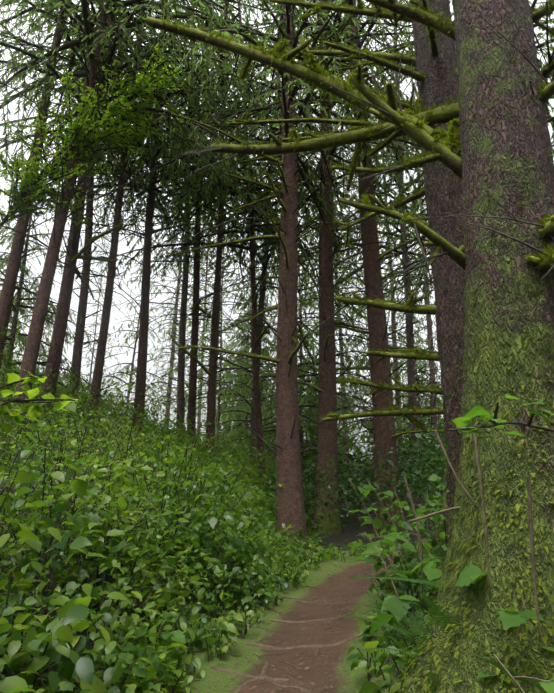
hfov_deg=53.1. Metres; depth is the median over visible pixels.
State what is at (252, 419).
spruce tree
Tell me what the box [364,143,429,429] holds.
tree branches
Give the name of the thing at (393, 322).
spruce tree
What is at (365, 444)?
young hemlock tree
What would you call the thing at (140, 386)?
spruce tree
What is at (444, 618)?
sword ferns
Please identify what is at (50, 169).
vine maple
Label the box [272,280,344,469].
young hemlock tree
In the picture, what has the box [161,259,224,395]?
conifer tree
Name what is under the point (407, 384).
young hemlock tree
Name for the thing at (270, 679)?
trail roots
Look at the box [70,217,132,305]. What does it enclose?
tree branch
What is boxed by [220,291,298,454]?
young hemlock tree
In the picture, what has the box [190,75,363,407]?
spruce tree
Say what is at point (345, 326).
tree branches
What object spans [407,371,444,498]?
young hemlock tree
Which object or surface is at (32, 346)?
spruce tree
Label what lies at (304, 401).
young hemlock tree
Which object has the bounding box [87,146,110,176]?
tree branch
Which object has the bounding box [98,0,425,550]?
spruce tree
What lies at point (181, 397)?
spruce tree
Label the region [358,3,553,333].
spruce tree
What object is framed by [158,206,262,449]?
young hemlock tree
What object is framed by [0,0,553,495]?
sky
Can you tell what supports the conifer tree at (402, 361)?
on the forest floor
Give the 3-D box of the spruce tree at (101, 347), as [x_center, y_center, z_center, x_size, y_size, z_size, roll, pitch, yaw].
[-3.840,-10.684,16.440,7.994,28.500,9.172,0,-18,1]
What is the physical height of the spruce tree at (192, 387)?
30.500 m
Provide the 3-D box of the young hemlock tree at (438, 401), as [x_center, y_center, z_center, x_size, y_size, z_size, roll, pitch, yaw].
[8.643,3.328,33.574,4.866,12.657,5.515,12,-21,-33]
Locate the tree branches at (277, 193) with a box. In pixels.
[135,0,383,375]
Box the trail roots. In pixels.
[174,599,359,692]
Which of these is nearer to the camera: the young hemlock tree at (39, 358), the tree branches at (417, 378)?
the tree branches at (417, 378)
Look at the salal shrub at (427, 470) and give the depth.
10.75 m
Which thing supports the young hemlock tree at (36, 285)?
on the forest floor
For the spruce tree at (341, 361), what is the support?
on the forest floor
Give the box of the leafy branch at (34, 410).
[0,369,78,433]
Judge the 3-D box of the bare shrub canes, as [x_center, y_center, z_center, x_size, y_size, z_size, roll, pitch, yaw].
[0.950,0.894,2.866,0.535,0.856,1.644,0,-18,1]
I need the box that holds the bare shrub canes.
[402,430,541,641]
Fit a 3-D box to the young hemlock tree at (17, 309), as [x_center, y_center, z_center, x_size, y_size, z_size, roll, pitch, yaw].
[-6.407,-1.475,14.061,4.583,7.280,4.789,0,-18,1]
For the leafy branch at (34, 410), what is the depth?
3.20 m
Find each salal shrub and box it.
[0,327,329,692]
[235,401,453,624]
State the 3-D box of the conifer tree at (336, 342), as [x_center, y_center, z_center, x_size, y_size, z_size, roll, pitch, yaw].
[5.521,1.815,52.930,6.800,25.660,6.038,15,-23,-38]
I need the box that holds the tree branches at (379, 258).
[299,4,443,437]
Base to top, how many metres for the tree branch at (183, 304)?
7.347 m
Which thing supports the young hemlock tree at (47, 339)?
on the forest floor
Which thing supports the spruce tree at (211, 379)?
on the forest floor
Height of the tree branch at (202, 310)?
7.311 m
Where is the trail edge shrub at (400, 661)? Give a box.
[48,539,442,692]
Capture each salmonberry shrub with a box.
[0,469,553,692]
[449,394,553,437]
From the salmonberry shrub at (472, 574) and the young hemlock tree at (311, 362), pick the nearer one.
the salmonberry shrub at (472, 574)
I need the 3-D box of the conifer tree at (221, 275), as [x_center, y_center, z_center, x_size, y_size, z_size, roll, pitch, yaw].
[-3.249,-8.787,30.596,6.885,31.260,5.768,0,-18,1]
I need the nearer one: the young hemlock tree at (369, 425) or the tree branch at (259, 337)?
the tree branch at (259, 337)
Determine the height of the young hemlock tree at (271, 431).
11.323 m
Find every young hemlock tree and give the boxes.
[0,208,105,419]
[0,219,71,360]
[6,268,71,374]
[21,339,58,386]
[91,263,175,413]
[145,302,206,422]
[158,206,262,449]
[185,296,236,426]
[198,354,243,448]
[201,300,276,448]
[205,290,275,462]
[206,318,262,456]
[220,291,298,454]
[234,289,348,494]
[244,264,359,481]
[264,207,402,506]
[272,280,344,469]
[307,383,367,499]
[335,289,444,493]
[350,417,410,499]
[392,317,445,499]
[393,329,429,449]
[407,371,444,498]
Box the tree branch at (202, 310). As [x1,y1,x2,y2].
[199,121,215,316]
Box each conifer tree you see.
[67,235,121,385]
[137,163,221,424]
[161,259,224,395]
[174,0,269,419]
[176,206,233,444]
[308,266,363,463]
[391,316,407,494]
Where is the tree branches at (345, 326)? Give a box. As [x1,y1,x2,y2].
[248,21,418,396]
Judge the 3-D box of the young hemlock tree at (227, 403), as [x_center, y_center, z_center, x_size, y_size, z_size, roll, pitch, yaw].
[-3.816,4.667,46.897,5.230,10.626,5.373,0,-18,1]
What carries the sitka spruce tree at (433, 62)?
on the forest floor
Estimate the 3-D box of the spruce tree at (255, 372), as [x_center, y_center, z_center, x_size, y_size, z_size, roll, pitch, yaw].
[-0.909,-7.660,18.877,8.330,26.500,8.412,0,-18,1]
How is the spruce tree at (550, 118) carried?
on the forest floor
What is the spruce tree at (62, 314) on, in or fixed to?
on the forest floor
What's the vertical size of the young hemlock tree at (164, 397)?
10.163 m
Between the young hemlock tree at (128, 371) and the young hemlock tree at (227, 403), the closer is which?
the young hemlock tree at (128, 371)
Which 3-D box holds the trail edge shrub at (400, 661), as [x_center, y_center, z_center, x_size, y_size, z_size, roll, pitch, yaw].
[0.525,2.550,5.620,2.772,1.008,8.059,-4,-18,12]
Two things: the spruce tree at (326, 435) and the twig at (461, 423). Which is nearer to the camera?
the twig at (461, 423)
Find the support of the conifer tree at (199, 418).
on the forest floor
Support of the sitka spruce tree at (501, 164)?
on the forest floor
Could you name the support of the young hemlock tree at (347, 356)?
on the forest floor
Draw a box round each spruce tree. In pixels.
[0,0,218,369]
[0,0,230,437]
[0,0,267,455]
[0,0,281,452]
[0,0,298,462]
[1,0,279,461]
[71,0,280,466]
[85,0,319,480]
[90,0,339,479]
[96,0,382,497]
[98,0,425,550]
[135,0,553,692]
[141,0,427,534]
[158,0,380,482]
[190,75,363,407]
[207,0,553,595]
[215,0,455,533]
[272,45,403,504]
[298,0,443,507]
[333,27,433,500]
[336,9,442,502]
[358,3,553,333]
[362,0,553,284]
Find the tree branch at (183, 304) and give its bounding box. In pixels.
[182,158,196,310]
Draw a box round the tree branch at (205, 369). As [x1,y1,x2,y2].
[167,83,280,375]
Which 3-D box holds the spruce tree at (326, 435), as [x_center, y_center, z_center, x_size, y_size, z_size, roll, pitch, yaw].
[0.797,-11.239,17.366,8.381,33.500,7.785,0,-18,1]
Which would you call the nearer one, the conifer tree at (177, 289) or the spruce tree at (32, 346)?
the spruce tree at (32, 346)
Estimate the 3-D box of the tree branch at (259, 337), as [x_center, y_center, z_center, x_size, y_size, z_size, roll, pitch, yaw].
[0.347,-3.657,16.108,2.929,12.497,2.462,0,-18,1]
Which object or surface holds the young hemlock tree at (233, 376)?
on the forest floor
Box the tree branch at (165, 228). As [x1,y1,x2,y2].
[151,200,213,242]
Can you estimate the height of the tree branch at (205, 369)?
9.089 m
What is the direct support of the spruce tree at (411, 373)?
on the forest floor
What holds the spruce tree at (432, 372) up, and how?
on the forest floor
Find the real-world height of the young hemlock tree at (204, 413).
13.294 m
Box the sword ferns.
[0,433,545,692]
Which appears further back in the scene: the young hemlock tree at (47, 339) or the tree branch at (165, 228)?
the young hemlock tree at (47, 339)
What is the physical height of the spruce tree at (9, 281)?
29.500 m
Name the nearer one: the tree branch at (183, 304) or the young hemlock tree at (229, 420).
the tree branch at (183, 304)
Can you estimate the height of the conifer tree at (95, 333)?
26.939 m
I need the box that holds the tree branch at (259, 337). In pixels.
[248,67,342,439]
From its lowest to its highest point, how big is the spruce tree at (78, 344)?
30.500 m
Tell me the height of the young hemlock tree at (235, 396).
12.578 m
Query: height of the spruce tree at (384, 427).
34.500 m
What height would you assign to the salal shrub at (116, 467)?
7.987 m
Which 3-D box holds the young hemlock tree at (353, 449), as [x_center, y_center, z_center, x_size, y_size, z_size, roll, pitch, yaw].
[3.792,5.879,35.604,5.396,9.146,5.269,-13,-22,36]
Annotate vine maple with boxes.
[0,44,190,228]
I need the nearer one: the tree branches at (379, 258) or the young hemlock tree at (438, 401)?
the tree branches at (379, 258)
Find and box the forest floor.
[0,406,445,692]
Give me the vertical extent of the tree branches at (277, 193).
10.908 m

